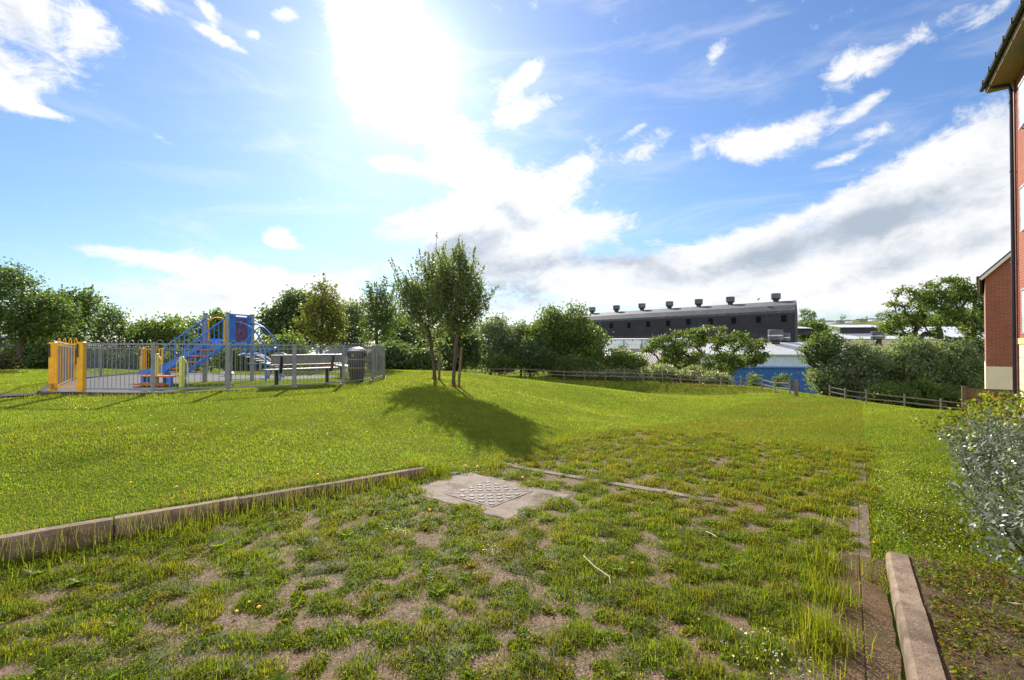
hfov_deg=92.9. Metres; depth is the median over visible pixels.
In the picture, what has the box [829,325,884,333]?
roof monitor shed
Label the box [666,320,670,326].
window
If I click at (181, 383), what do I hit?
handhold post
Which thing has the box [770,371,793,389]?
sapling
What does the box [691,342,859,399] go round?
blue shed
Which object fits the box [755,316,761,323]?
window
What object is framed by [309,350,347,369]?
garden house
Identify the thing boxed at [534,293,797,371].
dark factory
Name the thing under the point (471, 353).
broadleaf tree
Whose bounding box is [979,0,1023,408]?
brick building
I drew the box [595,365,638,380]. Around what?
bramble bush
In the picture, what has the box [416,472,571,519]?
concrete apron
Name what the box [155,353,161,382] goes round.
handhold post
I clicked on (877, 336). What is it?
extract cowl
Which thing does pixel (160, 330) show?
elder tree
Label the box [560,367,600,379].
bramble bush
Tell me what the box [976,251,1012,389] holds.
brick house
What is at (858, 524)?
edging strip
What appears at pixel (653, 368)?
bramble bush
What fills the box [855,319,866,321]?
hill house
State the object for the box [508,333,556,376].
hazel bush
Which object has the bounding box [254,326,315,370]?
lilac bush
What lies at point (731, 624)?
lawn daisies
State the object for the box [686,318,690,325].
window
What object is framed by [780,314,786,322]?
window
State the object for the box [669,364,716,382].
bramble bush
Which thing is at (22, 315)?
maple tree
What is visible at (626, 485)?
edging strip
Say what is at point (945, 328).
white shed
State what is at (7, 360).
flowering shrub
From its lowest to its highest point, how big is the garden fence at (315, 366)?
1.050 m
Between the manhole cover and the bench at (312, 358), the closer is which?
the manhole cover
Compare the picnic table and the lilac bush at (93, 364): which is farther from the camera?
the lilac bush at (93, 364)
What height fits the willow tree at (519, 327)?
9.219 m
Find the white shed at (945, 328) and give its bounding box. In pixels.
[905,327,983,333]
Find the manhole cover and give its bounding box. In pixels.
[446,480,532,506]
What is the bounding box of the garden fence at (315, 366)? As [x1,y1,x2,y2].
[285,361,341,370]
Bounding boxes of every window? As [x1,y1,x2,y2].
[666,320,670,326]
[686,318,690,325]
[708,318,713,324]
[731,317,736,323]
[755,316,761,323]
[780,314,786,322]
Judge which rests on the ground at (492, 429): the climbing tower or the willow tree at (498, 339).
the willow tree at (498, 339)
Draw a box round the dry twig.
[583,555,610,583]
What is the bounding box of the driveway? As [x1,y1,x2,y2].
[0,431,869,679]
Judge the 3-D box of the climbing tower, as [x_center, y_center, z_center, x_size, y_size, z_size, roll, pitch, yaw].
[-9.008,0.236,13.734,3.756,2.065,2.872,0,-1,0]
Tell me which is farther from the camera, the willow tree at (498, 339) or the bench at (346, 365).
the willow tree at (498, 339)
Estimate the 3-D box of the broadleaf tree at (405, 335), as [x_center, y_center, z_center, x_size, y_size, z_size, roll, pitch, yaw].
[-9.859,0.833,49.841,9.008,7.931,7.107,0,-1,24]
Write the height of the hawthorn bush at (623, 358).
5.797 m
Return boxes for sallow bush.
[798,336,899,399]
[863,331,984,394]
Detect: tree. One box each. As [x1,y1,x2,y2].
[0,256,90,368]
[17,283,109,342]
[78,297,144,353]
[119,311,210,358]
[177,312,218,370]
[194,306,242,370]
[254,283,323,349]
[289,273,358,369]
[327,297,374,349]
[352,275,403,368]
[373,314,458,370]
[388,232,460,378]
[419,235,498,385]
[431,322,487,371]
[473,312,523,374]
[500,316,539,375]
[518,299,614,377]
[640,323,774,376]
[795,327,854,395]
[798,308,818,322]
[798,317,831,341]
[871,274,984,410]
[905,305,983,328]
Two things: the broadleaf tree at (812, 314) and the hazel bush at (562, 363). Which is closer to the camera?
the hazel bush at (562, 363)
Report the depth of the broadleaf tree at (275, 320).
44.88 m
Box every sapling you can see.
[745,370,763,386]
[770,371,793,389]
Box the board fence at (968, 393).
[961,386,1012,412]
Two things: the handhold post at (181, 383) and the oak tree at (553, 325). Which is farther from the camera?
the oak tree at (553, 325)
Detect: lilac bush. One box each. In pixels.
[75,349,135,369]
[124,341,197,370]
[209,342,267,370]
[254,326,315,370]
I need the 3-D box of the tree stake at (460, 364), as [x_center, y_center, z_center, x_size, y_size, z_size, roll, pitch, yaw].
[-1.591,0.875,14.890,0.177,1.326,0.080,0,-1,0]
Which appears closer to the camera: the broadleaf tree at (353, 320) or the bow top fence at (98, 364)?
the bow top fence at (98, 364)
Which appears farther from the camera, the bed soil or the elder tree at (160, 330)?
the elder tree at (160, 330)
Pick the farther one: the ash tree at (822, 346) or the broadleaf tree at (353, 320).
the ash tree at (822, 346)
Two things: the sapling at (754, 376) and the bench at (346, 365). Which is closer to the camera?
the bench at (346, 365)
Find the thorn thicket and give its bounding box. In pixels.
[365,333,450,370]
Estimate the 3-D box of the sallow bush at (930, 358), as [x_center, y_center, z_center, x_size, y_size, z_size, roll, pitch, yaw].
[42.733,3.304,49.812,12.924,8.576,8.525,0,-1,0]
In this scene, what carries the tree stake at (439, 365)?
on the ground at (492, 429)
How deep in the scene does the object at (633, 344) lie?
111.99 m
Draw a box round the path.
[0,392,38,396]
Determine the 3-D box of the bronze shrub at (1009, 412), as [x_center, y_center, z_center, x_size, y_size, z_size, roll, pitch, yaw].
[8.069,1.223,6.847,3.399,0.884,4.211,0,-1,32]
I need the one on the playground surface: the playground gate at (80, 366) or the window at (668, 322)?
the playground gate at (80, 366)
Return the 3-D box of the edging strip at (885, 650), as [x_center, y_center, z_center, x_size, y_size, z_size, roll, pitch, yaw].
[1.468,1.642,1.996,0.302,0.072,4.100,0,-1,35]
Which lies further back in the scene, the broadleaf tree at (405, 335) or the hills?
the hills
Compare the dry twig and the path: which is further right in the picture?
the dry twig
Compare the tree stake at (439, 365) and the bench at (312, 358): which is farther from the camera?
the tree stake at (439, 365)
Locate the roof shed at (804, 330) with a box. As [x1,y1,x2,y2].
[798,327,812,334]
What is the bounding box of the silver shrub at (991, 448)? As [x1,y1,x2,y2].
[927,406,1023,619]
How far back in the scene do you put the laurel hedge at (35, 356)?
28.76 m
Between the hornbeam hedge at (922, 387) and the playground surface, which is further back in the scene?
the hornbeam hedge at (922, 387)
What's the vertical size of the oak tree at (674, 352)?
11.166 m
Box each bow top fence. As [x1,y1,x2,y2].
[54,341,140,385]
[84,340,385,391]
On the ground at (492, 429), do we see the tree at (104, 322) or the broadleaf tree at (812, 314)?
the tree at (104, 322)
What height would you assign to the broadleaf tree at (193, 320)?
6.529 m
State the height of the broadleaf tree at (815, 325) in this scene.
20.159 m
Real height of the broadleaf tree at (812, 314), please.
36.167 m
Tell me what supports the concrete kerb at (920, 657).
on the ground at (492, 429)
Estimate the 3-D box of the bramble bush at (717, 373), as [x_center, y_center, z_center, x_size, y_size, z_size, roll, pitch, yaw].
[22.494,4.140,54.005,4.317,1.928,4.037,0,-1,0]
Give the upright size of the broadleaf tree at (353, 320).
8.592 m
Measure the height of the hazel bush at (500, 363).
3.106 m
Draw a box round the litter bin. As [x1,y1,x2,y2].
[347,347,365,380]
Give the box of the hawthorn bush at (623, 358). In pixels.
[599,345,652,372]
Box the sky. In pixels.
[0,0,1019,347]
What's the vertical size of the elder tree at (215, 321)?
5.682 m
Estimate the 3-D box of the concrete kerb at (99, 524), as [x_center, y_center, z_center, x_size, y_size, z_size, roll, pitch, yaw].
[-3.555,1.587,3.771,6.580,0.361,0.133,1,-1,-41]
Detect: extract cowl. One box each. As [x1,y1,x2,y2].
[768,329,782,344]
[780,333,790,341]
[870,331,884,345]
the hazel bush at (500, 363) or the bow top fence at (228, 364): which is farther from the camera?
the hazel bush at (500, 363)
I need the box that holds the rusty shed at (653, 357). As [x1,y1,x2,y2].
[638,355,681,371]
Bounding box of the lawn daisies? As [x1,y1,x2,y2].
[11,384,1017,676]
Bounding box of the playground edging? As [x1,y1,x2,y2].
[39,372,391,395]
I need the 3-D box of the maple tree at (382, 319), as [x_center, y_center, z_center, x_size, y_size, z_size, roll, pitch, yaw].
[-7.036,-0.794,25.980,2.978,5.296,2.978,0,-1,0]
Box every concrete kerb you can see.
[0,467,425,563]
[886,551,945,679]
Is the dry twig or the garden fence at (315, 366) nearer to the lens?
the dry twig
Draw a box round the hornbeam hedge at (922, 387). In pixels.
[857,374,976,410]
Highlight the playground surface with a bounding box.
[43,373,335,391]
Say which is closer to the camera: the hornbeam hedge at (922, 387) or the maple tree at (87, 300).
the maple tree at (87, 300)
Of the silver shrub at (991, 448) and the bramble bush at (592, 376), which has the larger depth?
the bramble bush at (592, 376)
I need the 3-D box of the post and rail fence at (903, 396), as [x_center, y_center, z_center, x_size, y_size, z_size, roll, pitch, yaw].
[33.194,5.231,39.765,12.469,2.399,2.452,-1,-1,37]
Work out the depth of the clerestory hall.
115.91 m
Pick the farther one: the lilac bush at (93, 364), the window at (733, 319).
the window at (733, 319)
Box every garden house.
[0,336,35,352]
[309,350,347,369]
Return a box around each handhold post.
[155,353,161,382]
[176,356,187,386]
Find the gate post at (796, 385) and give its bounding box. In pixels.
[794,380,814,396]
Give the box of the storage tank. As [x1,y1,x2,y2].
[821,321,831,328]
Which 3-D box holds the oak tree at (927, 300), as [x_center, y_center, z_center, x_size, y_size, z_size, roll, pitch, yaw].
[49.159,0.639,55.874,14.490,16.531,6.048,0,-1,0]
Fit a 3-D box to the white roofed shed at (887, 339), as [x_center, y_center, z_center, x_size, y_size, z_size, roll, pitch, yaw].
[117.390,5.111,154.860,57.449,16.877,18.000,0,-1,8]
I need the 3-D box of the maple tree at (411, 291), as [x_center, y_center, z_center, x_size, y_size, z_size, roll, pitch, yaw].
[-2.983,-1.169,16.646,2.552,5.228,2.304,-1,-1,41]
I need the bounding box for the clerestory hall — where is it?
[603,338,700,379]
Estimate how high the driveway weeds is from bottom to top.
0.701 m
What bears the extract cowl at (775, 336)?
on the blue shed at (786, 358)
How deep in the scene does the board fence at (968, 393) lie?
15.78 m
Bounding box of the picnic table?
[238,352,286,377]
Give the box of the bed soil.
[907,554,1023,679]
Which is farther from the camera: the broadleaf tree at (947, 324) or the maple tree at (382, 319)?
the broadleaf tree at (947, 324)
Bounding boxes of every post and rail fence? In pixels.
[461,367,789,394]
[829,385,976,409]
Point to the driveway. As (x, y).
(301, 621)
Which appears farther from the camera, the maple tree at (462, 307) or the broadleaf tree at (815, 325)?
the broadleaf tree at (815, 325)
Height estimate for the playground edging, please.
0.411 m
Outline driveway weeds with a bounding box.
[0,376,1023,679]
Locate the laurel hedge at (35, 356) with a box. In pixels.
[0,334,105,368]
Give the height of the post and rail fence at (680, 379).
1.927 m
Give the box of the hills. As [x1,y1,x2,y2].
[102,314,931,353]
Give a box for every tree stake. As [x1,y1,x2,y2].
[436,344,440,378]
[457,347,462,386]
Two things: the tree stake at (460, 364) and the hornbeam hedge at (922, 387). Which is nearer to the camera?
the tree stake at (460, 364)
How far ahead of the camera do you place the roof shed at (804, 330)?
140.04 m
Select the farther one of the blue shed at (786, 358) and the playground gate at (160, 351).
the blue shed at (786, 358)
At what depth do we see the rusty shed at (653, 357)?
95.07 m
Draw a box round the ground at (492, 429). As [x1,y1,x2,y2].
[0,347,1023,679]
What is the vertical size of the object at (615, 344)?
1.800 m
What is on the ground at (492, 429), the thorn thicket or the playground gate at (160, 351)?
the thorn thicket
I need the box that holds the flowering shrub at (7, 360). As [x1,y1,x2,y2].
[0,349,25,369]
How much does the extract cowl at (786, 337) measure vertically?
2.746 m
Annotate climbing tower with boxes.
[134,312,280,385]
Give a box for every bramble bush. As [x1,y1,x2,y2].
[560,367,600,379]
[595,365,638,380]
[632,361,677,381]
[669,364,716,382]
[696,369,735,384]
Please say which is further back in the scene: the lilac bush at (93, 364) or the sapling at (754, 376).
the sapling at (754, 376)
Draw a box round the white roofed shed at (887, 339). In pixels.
[798,330,984,380]
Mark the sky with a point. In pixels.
(831, 157)
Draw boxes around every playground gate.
[48,338,85,391]
[141,346,162,369]
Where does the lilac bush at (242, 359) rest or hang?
on the ground at (492, 429)
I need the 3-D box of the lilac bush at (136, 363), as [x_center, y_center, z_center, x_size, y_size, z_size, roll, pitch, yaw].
[-21.646,1.248,29.988,4.425,2.342,3.898,0,-1,0]
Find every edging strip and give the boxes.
[499,463,732,503]
[831,551,901,679]
[848,454,870,556]
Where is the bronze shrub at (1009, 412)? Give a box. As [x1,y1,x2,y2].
[910,388,1023,468]
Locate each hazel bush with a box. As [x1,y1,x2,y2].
[487,353,518,375]
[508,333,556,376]
[541,353,603,378]
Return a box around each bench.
[262,354,341,384]
[334,354,347,376]
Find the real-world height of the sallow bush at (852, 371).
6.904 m
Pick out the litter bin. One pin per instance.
(356, 361)
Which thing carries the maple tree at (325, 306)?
on the ground at (492, 429)

